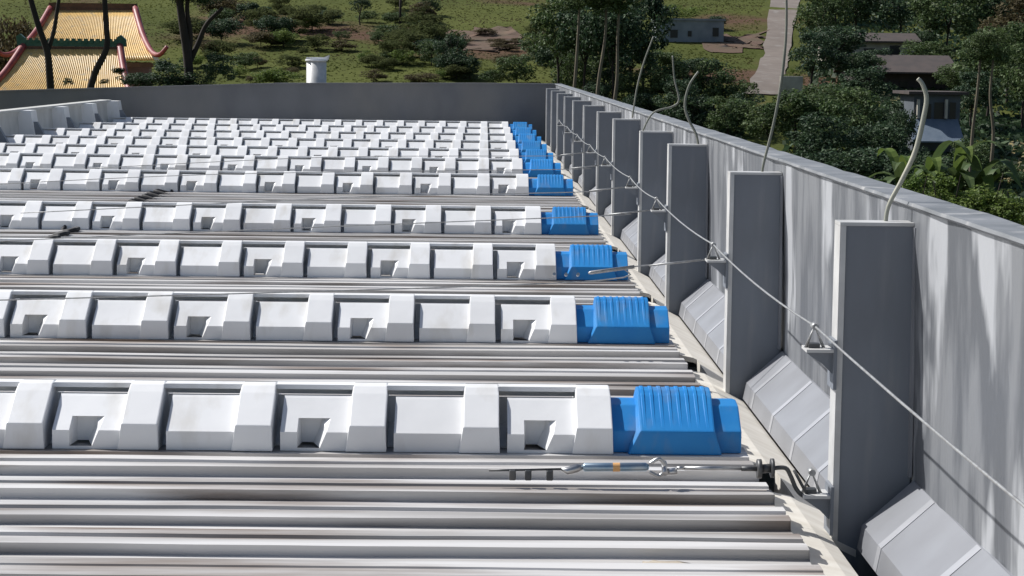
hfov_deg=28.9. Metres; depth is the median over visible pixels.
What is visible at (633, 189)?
cable bracket
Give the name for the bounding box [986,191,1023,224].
bush
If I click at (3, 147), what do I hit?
ridge unit
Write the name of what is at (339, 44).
bush
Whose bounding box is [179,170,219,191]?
ridge unit
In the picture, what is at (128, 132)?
ridge unit
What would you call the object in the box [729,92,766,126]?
bush
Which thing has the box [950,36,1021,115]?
broadleaf tree
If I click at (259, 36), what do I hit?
bush
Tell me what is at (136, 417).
ridge unit
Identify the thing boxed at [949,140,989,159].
bush
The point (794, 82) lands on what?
garden wall
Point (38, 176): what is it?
ridge unit
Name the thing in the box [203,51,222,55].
bush
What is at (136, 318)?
ridge unit
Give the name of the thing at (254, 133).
ridge unit
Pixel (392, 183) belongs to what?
ridge unit
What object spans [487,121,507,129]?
ridge unit
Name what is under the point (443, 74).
bush
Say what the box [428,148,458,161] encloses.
ridge unit
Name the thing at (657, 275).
flashing
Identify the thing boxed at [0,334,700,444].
corrugated roof sheet
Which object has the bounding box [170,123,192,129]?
ridge unit
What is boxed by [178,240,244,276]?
ridge unit
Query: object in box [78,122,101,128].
ridge unit
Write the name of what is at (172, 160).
ridge unit
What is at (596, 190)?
cross lifeline
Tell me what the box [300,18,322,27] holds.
bush
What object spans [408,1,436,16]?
bush
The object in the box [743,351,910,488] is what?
flashing
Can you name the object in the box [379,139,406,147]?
ridge unit
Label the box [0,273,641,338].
corrugated roof sheet
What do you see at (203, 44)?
bush
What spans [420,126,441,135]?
ridge unit
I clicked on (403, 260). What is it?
ridge unit
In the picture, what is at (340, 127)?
ridge unit
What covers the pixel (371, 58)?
bush
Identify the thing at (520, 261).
ridge unit
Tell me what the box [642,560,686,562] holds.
sealant patch
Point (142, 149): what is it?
ridge unit
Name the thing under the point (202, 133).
ridge unit
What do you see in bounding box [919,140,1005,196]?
banana plant
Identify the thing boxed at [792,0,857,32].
broadleaf tree
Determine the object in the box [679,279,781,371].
flashing
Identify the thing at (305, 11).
bush
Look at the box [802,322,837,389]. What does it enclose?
cable bracket
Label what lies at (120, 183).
ridge unit
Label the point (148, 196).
black cable
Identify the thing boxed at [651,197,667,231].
cable bracket
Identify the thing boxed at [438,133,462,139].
ridge unit
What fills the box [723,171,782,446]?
parapet post
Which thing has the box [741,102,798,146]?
broadleaf tree
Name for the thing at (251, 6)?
bush
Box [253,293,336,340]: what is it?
ridge unit
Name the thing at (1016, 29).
broadleaf tree
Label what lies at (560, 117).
parapet post
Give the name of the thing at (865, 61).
broadleaf tree
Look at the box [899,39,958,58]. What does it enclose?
broadleaf tree
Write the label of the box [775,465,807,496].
bent rod
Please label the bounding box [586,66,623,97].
bush
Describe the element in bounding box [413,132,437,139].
ridge unit
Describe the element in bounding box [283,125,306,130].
ridge unit
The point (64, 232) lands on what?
black cable
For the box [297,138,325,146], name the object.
ridge unit
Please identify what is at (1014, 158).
forest floor plants
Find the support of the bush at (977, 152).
on the hillside
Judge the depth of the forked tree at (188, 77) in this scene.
89.03 m
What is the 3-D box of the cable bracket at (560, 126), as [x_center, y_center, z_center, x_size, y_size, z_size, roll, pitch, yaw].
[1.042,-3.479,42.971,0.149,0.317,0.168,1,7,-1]
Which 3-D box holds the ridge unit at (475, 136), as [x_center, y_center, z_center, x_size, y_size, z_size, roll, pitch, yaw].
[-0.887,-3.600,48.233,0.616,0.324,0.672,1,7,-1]
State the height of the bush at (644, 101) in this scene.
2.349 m
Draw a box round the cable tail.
[489,468,561,470]
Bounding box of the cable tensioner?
[509,457,774,480]
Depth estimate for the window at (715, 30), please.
220.49 m
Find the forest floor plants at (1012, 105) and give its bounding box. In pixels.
[807,0,1023,151]
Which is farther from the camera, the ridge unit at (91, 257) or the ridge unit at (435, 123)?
the ridge unit at (435, 123)
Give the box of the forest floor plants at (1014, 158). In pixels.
[651,103,1023,225]
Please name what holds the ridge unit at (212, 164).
on the corrugated roof sheet at (336, 176)
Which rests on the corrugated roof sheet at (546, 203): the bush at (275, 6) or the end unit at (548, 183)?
the end unit at (548, 183)
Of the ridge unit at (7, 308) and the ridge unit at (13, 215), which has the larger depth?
the ridge unit at (13, 215)
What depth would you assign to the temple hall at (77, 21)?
110.17 m
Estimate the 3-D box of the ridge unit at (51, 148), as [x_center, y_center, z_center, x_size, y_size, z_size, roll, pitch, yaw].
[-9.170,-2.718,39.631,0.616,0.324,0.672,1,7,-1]
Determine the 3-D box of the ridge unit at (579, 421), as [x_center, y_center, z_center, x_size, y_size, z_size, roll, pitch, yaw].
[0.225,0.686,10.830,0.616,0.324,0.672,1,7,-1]
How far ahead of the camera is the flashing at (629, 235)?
25.55 m
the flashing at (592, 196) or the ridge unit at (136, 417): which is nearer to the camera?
the ridge unit at (136, 417)
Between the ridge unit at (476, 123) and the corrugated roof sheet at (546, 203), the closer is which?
the corrugated roof sheet at (546, 203)
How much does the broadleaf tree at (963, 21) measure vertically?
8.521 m
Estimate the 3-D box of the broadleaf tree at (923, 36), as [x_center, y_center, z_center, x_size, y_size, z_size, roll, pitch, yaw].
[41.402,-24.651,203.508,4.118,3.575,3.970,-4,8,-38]
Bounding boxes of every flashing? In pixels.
[578,174,581,186]
[589,186,595,205]
[604,204,610,224]
[621,216,637,258]
[649,253,707,295]
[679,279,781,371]
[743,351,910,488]
[857,481,1011,575]
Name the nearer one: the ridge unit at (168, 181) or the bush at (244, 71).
the ridge unit at (168, 181)
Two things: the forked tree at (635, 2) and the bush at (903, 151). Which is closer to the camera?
the forked tree at (635, 2)
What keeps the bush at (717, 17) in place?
on the hillside
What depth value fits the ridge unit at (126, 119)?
57.14 m
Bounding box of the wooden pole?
[399,0,401,26]
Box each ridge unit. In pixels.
[0,143,6,152]
[0,153,22,167]
[0,168,25,189]
[0,200,45,228]
[0,238,57,274]
[0,289,19,337]
[0,379,63,448]
[5,135,24,142]
[5,143,36,152]
[9,290,98,338]
[20,153,54,168]
[23,168,64,189]
[24,135,51,143]
[36,143,66,152]
[41,201,94,229]
[42,128,65,134]
[50,379,168,449]
[51,135,79,143]
[52,239,118,274]
[54,153,89,168]
[62,169,103,190]
[65,128,90,135]
[66,144,97,153]
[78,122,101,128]
[79,135,106,143]
[87,154,121,168]
[90,128,116,135]
[90,291,177,338]
[91,201,145,229]
[96,144,127,153]
[101,122,124,128]
[101,169,141,190]
[106,136,133,144]
[112,117,132,122]
[115,129,140,135]
[115,239,181,275]
[121,154,155,169]
[124,123,147,128]
[127,144,157,153]
[132,117,153,122]
[133,136,161,144]
[140,129,165,139]
[140,170,181,191]
[141,202,193,230]
[147,123,169,128]
[153,118,174,122]
[155,154,189,169]
[157,145,188,154]
[161,136,188,144]
[163,381,280,450]
[165,129,190,136]
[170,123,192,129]
[171,292,257,339]
[174,118,196,122]
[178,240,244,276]
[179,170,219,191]
[187,145,217,154]
[188,137,215,144]
[188,155,222,170]
[190,130,214,136]
[192,123,215,129]
[192,202,244,230]
[195,118,216,123]
[215,124,238,129]
[215,130,239,136]
[215,137,243,145]
[216,118,237,123]
[217,145,247,154]
[218,171,258,192]
[221,155,255,170]
[237,119,258,123]
[238,124,260,129]
[239,130,264,140]
[241,240,305,276]
[242,203,293,231]
[243,137,270,145]
[247,146,278,155]
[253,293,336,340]
[255,156,288,170]
[257,171,296,192]
[258,119,279,123]
[260,124,283,130]
[264,131,289,137]
[270,138,297,149]
[275,381,389,451]
[278,146,308,155]
[279,119,299,124]
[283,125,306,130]
[288,156,322,171]
[289,131,314,137]
[292,204,342,231]
[296,171,335,192]
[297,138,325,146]
[300,119,320,127]
[304,241,368,277]
[306,125,328,130]
[308,147,338,155]
[314,131,338,141]
[321,120,341,124]
[322,156,355,171]
[325,138,351,146]
[329,125,351,131]
[334,293,415,341]
[335,172,373,193]
[338,147,368,160]
[339,131,363,138]
[341,120,362,124]
[342,204,392,232]
[351,125,374,134]
[352,139,379,146]
[355,157,388,170]
[362,120,382,125]
[364,132,388,138]
[367,242,430,278]
[368,147,398,155]
[374,126,396,131]
[374,172,412,193]
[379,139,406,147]
[383,120,403,128]
[387,383,499,452]
[389,132,413,142]
[389,157,422,172]
[391,205,441,232]
[397,126,419,131]
[398,148,428,156]
[404,120,424,125]
[406,139,433,151]
[412,173,450,194]
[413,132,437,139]
[414,294,495,342]
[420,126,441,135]
[422,157,455,172]
[425,121,445,125]
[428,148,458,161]
[430,243,492,278]
[434,140,460,147]
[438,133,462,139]
[441,205,490,233]
[442,126,464,132]
[446,121,466,126]
[451,173,489,194]
[456,158,488,173]
[458,148,488,157]
[461,140,487,147]
[463,133,487,139]
[465,127,487,132]
[466,121,486,126]
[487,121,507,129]
[488,127,509,132]
[488,133,512,139]
[488,140,515,148]
[488,149,518,157]
[489,158,522,173]
[490,174,528,195]
[491,206,541,234]
[492,243,555,279]
[494,295,576,343]
[498,384,612,453]
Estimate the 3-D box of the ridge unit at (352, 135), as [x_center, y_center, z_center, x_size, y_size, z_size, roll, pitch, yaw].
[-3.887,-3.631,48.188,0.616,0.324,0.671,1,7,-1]
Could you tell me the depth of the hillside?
217.72 m
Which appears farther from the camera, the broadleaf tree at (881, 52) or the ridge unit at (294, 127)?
the broadleaf tree at (881, 52)
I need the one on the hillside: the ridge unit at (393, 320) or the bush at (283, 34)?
the bush at (283, 34)
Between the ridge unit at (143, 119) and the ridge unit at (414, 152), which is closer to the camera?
the ridge unit at (414, 152)
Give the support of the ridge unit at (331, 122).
on the corrugated roof sheet
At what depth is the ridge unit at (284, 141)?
43.73 m
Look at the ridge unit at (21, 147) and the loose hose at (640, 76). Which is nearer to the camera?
the loose hose at (640, 76)
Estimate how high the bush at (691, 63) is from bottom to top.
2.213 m
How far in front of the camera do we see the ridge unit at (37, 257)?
18.92 m
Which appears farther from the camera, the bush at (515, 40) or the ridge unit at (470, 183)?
the bush at (515, 40)
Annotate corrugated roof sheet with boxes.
[0,189,598,233]
[0,228,605,276]
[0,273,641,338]
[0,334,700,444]
[0,441,826,575]
[31,175,536,191]
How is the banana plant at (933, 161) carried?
on the hillside
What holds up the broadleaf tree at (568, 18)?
on the hillside
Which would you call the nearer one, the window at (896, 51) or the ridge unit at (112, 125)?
the ridge unit at (112, 125)
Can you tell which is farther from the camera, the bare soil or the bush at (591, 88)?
the bare soil
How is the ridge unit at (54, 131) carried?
on the corrugated roof sheet
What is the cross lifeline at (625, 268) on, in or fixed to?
attached to the cable bracket at (719, 264)
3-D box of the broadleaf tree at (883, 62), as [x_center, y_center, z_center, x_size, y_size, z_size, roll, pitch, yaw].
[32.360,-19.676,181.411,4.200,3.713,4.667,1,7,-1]
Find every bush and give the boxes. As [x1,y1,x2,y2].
[157,16,207,34]
[178,55,205,64]
[193,40,220,53]
[195,0,251,14]
[196,18,245,39]
[202,48,218,54]
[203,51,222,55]
[205,39,237,57]
[207,8,239,21]
[231,52,262,69]
[233,65,249,75]
[234,1,271,21]
[241,7,278,30]
[241,31,276,47]
[245,76,256,82]
[249,66,301,82]
[252,56,267,67]
[253,15,296,31]
[261,32,276,45]
[266,40,283,44]
[268,0,291,9]
[271,16,309,36]
[271,28,299,46]
[275,54,305,66]
[277,6,294,16]
[286,4,342,30]
[286,67,299,74]
[296,47,308,52]
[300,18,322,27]
[303,34,330,49]
[307,4,324,9]
[318,40,358,50]
[319,9,344,21]
[332,31,351,38]
[354,10,381,22]
[356,50,379,59]
[358,54,387,66]
[360,69,387,82]
[366,24,404,37]
[369,30,384,43]
[370,57,401,69]
[375,38,415,57]
[380,51,394,59]
[381,12,407,25]
[382,29,422,41]
[384,30,432,57]
[385,0,409,8]
[388,49,418,64]
[390,9,405,18]
[398,11,448,32]
[404,72,439,82]
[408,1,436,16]
[408,20,465,40]
[412,5,431,17]
[412,38,453,53]
[416,40,439,64]
[418,0,442,11]
[430,54,477,75]
[433,32,474,64]
[434,35,461,47]
[435,68,453,76]
[442,64,472,78]
[459,57,482,77]
[472,28,496,34]
[478,69,506,82]
[487,38,510,43]
[490,42,503,48]
[491,54,525,63]
[494,54,536,82]
[500,44,517,48]
[508,38,521,43]
[520,33,543,49]
[523,23,548,34]
[525,44,551,64]
[528,43,579,81]
[532,2,557,11]
[549,52,598,89]
[567,47,625,81]
[578,81,611,97]
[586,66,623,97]
[604,33,660,85]
[614,69,652,101]
[622,92,664,111]
[640,50,681,72]
[651,74,700,119]
[655,4,705,17]
[663,94,720,125]
[679,57,727,74]
[703,95,757,134]
[709,16,728,23]
[722,79,763,109]
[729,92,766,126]
[784,68,804,82]
[885,107,920,149]
[896,144,929,171]
[902,173,950,201]
[910,155,953,174]
[916,170,989,211]
[945,173,1023,220]
[946,138,990,172]
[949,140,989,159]
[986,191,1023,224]
[993,164,1023,183]
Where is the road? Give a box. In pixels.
[748,0,799,93]
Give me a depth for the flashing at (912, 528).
8.97 m
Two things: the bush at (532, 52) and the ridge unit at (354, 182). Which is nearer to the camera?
the ridge unit at (354, 182)
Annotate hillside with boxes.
[0,0,1023,194]
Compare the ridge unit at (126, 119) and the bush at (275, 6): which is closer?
the ridge unit at (126, 119)
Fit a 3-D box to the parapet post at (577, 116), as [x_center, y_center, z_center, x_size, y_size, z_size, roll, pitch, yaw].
[1.363,-2.610,38.844,0.390,2.091,0.186,1,7,-1]
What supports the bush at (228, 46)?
on the hillside
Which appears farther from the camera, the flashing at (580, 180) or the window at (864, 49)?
the window at (864, 49)
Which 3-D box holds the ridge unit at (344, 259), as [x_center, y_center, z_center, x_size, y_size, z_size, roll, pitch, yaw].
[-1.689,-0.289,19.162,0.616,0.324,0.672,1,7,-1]
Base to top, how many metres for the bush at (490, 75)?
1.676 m
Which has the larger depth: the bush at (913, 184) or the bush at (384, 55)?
the bush at (384, 55)
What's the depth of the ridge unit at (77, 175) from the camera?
30.64 m
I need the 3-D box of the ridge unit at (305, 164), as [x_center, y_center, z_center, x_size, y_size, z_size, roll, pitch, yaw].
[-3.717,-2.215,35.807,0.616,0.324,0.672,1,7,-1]
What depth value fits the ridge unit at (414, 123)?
57.25 m
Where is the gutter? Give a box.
[541,140,857,575]
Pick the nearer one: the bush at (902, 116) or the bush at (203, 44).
the bush at (902, 116)
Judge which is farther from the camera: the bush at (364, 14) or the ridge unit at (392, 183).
the bush at (364, 14)
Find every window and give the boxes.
[670,29,677,37]
[687,30,691,36]
[712,27,718,36]
[863,48,875,52]
[889,45,900,54]
[899,81,907,88]
[922,103,931,118]
[933,102,944,118]
[949,102,956,118]
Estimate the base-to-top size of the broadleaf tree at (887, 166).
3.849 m
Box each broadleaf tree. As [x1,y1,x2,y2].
[0,14,32,71]
[348,0,371,24]
[517,0,585,82]
[553,2,611,86]
[571,5,660,98]
[625,0,679,88]
[645,60,704,109]
[688,59,740,110]
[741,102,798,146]
[757,88,832,152]
[784,110,863,159]
[788,27,843,88]
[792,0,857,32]
[799,83,863,125]
[802,25,880,73]
[805,146,888,177]
[806,86,885,147]
[827,0,893,30]
[832,50,882,77]
[836,65,898,111]
[844,122,911,177]
[846,53,886,87]
[866,47,893,54]
[871,0,932,32]
[873,96,903,122]
[875,156,921,187]
[899,29,935,46]
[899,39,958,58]
[907,0,995,53]
[932,63,967,88]
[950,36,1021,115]
[951,66,1001,126]
[956,0,1023,24]
[975,21,1023,102]
[977,0,1023,67]
[989,41,1023,127]
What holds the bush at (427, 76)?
on the hillside
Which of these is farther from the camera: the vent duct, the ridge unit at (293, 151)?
the vent duct
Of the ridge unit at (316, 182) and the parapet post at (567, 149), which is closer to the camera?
the ridge unit at (316, 182)
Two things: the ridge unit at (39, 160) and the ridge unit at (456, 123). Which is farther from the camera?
the ridge unit at (456, 123)
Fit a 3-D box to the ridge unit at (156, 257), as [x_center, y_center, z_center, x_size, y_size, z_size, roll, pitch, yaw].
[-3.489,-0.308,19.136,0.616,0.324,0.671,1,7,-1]
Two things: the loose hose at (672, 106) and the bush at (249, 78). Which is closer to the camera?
the loose hose at (672, 106)
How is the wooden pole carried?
on the hillside
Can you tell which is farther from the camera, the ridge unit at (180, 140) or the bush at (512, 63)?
the bush at (512, 63)
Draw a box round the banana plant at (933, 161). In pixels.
[901,140,967,198]
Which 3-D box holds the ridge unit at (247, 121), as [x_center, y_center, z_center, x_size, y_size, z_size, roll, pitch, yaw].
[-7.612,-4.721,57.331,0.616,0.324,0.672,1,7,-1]
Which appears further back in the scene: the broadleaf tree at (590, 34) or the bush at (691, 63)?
the bush at (691, 63)
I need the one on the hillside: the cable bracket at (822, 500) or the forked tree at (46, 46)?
the forked tree at (46, 46)
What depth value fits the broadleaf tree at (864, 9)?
217.07 m
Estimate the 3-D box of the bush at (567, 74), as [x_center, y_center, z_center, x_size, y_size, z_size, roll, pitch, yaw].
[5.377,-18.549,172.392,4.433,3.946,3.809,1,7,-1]
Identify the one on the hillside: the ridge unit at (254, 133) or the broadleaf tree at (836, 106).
the broadleaf tree at (836, 106)
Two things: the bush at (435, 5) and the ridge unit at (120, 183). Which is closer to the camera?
the ridge unit at (120, 183)
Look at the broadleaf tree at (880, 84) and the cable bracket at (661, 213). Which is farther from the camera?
the broadleaf tree at (880, 84)
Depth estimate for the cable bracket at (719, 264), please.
13.95 m
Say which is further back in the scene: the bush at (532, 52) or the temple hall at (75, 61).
the bush at (532, 52)
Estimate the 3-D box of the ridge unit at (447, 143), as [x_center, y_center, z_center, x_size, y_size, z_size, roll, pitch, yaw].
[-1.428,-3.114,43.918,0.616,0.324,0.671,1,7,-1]
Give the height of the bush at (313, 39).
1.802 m
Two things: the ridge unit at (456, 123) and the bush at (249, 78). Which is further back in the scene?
the bush at (249, 78)
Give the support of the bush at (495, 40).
on the hillside
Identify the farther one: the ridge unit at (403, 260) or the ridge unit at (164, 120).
the ridge unit at (164, 120)
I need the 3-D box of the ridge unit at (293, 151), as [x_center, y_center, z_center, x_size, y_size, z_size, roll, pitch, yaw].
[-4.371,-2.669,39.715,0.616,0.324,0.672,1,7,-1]
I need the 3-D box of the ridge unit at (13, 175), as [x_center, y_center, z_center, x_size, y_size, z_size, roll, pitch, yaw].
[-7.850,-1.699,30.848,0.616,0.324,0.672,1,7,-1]
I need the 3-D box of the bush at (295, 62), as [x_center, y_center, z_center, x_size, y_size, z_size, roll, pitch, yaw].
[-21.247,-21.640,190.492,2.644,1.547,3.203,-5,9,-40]
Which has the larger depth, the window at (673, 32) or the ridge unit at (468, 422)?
the window at (673, 32)
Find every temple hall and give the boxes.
[0,3,168,86]
[0,34,130,89]
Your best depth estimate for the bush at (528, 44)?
209.91 m
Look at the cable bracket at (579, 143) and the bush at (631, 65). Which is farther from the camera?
the bush at (631, 65)
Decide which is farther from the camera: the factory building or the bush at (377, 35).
the bush at (377, 35)
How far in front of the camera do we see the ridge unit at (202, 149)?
39.53 m
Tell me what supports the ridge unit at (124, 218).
on the corrugated roof sheet at (546, 203)
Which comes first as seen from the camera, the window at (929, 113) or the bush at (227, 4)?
the window at (929, 113)
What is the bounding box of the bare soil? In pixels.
[447,26,524,51]
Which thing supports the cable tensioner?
on the corrugated roof sheet at (163, 511)
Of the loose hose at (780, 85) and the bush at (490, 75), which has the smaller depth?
the loose hose at (780, 85)
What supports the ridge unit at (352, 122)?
on the corrugated roof sheet
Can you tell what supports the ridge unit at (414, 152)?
on the corrugated roof sheet
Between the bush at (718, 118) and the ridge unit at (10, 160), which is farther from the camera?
the bush at (718, 118)
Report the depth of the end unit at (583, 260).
18.94 m
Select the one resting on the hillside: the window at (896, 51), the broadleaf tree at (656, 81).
the broadleaf tree at (656, 81)
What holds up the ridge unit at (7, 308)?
on the corrugated roof sheet at (622, 370)
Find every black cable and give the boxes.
[43,225,80,237]
[124,189,173,201]
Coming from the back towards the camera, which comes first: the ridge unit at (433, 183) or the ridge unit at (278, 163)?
the ridge unit at (278, 163)
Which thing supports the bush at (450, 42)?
on the hillside
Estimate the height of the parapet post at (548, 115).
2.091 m
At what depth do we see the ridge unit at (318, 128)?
52.54 m
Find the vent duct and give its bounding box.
[305,55,329,82]
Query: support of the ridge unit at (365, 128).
on the corrugated roof sheet
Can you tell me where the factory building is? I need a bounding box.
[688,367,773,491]
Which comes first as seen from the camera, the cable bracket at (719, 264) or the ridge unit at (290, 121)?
the cable bracket at (719, 264)
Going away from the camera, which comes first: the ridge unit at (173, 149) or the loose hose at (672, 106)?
the loose hose at (672, 106)
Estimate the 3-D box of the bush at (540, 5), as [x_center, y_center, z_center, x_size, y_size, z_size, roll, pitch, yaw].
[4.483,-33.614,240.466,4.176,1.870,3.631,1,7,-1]
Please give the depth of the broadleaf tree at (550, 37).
167.61 m
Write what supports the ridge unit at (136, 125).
on the corrugated roof sheet
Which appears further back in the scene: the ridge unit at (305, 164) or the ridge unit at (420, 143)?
the ridge unit at (420, 143)
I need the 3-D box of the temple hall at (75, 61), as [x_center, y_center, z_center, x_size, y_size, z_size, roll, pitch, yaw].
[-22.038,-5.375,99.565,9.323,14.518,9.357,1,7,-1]
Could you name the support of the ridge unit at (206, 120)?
on the corrugated roof sheet
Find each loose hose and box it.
[632,36,653,117]
[642,56,679,130]
[684,71,698,143]
[761,0,787,171]
[884,78,928,220]
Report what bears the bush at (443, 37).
on the hillside
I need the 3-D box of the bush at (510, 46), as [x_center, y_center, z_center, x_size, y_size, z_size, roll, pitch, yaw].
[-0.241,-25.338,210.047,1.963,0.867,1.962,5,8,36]
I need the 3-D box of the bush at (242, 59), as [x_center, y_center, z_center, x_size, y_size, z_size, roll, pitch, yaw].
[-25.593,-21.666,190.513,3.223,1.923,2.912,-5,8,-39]
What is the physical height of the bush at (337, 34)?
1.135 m
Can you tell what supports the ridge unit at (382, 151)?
on the corrugated roof sheet
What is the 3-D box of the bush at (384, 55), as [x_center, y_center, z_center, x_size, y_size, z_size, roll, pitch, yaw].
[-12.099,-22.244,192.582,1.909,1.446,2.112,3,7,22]
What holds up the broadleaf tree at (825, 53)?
on the hillside
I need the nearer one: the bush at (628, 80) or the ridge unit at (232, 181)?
the ridge unit at (232, 181)
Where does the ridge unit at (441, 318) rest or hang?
on the corrugated roof sheet at (622, 370)
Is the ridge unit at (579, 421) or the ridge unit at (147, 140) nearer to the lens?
the ridge unit at (579, 421)
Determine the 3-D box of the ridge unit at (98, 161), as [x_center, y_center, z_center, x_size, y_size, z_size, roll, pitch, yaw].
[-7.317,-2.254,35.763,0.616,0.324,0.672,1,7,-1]
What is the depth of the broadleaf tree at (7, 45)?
120.15 m
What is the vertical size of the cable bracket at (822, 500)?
0.317 m
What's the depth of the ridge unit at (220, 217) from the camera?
23.86 m
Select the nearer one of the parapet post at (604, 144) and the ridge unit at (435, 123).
the parapet post at (604, 144)
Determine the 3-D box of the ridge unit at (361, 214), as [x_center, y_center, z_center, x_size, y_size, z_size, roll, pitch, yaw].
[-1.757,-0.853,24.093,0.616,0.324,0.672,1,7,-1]
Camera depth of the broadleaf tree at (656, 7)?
165.43 m
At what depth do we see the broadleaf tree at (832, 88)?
155.93 m
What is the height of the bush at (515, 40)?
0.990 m
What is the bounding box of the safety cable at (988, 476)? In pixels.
[559,120,1023,507]
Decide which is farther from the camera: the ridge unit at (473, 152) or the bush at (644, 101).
the bush at (644, 101)
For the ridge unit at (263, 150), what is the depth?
39.55 m
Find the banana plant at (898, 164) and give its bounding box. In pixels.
[868,148,946,191]
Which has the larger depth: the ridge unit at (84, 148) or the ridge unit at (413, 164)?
the ridge unit at (84, 148)
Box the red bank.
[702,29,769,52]
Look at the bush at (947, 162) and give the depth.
132.53 m
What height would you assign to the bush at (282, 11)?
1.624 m
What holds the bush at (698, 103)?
on the hillside
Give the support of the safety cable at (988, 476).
attached to the cable bracket at (825, 355)
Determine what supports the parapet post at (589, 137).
on the factory building
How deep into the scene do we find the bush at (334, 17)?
228.59 m
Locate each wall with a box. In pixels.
[0,83,561,140]
[555,84,1023,575]
[780,76,802,94]
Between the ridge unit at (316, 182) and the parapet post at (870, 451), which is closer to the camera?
the parapet post at (870, 451)
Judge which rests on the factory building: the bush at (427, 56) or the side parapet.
the side parapet
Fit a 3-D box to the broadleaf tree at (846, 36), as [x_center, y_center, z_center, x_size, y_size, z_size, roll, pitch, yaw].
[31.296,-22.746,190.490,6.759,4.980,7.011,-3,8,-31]
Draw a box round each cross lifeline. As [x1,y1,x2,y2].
[0,210,649,241]
[0,259,704,300]
[4,165,599,183]
[24,187,624,212]
[89,152,585,168]
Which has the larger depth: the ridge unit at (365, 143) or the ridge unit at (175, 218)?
the ridge unit at (365, 143)
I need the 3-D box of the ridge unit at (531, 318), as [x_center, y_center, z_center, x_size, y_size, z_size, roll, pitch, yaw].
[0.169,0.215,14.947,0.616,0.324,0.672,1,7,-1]
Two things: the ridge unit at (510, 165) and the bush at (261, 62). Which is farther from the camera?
the bush at (261, 62)
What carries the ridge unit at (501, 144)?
on the corrugated roof sheet
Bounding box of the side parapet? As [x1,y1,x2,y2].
[0,100,126,142]
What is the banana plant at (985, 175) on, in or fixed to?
on the hillside
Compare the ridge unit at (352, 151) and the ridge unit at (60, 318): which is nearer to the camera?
the ridge unit at (60, 318)
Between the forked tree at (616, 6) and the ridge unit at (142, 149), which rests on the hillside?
the forked tree at (616, 6)
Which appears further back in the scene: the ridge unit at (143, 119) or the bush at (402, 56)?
the bush at (402, 56)
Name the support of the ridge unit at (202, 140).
on the corrugated roof sheet
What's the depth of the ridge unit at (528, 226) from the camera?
23.93 m
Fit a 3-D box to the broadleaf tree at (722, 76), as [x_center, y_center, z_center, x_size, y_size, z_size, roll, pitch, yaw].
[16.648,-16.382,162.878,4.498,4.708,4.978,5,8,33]
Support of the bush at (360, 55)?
on the hillside
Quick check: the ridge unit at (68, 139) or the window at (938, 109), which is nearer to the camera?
the ridge unit at (68, 139)
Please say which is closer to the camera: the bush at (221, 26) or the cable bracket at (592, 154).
the cable bracket at (592, 154)
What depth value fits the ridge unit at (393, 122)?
57.26 m
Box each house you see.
[651,18,725,41]
[818,32,921,60]
[833,54,955,88]
[893,90,968,153]
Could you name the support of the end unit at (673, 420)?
on the corrugated roof sheet at (163, 511)
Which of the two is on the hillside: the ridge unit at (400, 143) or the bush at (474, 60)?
the bush at (474, 60)
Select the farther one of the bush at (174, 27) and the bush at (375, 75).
the bush at (174, 27)
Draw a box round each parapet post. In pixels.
[545,88,558,145]
[550,91,564,153]
[556,93,572,162]
[563,96,580,174]
[571,100,591,187]
[582,105,604,208]
[595,111,620,225]
[611,119,640,260]
[637,131,673,301]
[664,144,707,366]
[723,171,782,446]
[828,220,915,575]
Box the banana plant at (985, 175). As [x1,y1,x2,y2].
[945,153,1023,195]
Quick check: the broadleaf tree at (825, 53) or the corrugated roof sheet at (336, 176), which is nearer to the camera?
the corrugated roof sheet at (336, 176)
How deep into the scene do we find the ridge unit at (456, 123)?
57.29 m
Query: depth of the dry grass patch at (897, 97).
177.34 m
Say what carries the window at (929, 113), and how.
in the house at (942, 123)
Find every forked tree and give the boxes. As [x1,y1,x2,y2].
[28,0,60,88]
[63,0,126,87]
[115,0,237,86]
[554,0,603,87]
[585,0,632,94]
[597,0,644,100]
[957,31,999,171]
[969,29,1015,168]
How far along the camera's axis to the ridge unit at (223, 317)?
14.71 m
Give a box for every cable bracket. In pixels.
[557,120,563,133]
[564,126,571,141]
[574,134,582,151]
[587,144,596,164]
[601,156,612,179]
[625,176,639,204]
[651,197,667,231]
[705,242,728,287]
[800,467,833,535]
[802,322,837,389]
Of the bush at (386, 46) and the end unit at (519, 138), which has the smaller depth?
the end unit at (519, 138)
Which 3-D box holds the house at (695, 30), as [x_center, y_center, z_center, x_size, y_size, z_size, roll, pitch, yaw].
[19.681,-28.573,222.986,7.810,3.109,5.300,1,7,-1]
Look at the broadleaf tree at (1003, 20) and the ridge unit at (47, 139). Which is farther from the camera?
the broadleaf tree at (1003, 20)
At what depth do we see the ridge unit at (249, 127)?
52.52 m
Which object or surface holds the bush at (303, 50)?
on the hillside
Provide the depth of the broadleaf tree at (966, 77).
159.57 m
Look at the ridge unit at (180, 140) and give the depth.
43.68 m
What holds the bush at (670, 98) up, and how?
on the hillside
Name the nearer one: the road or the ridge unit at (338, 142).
the ridge unit at (338, 142)
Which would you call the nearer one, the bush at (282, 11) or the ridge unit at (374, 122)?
the ridge unit at (374, 122)
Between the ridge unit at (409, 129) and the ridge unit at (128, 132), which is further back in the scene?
the ridge unit at (409, 129)
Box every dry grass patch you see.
[879,89,981,102]
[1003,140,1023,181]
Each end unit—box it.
[508,122,531,129]
[510,127,535,135]
[513,133,540,143]
[516,141,546,152]
[519,149,552,162]
[522,159,560,176]
[528,174,572,195]
[541,207,598,234]
[556,244,627,280]
[576,296,669,343]
[611,386,741,454]
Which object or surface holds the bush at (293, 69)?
on the hillside
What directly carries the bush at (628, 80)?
on the hillside

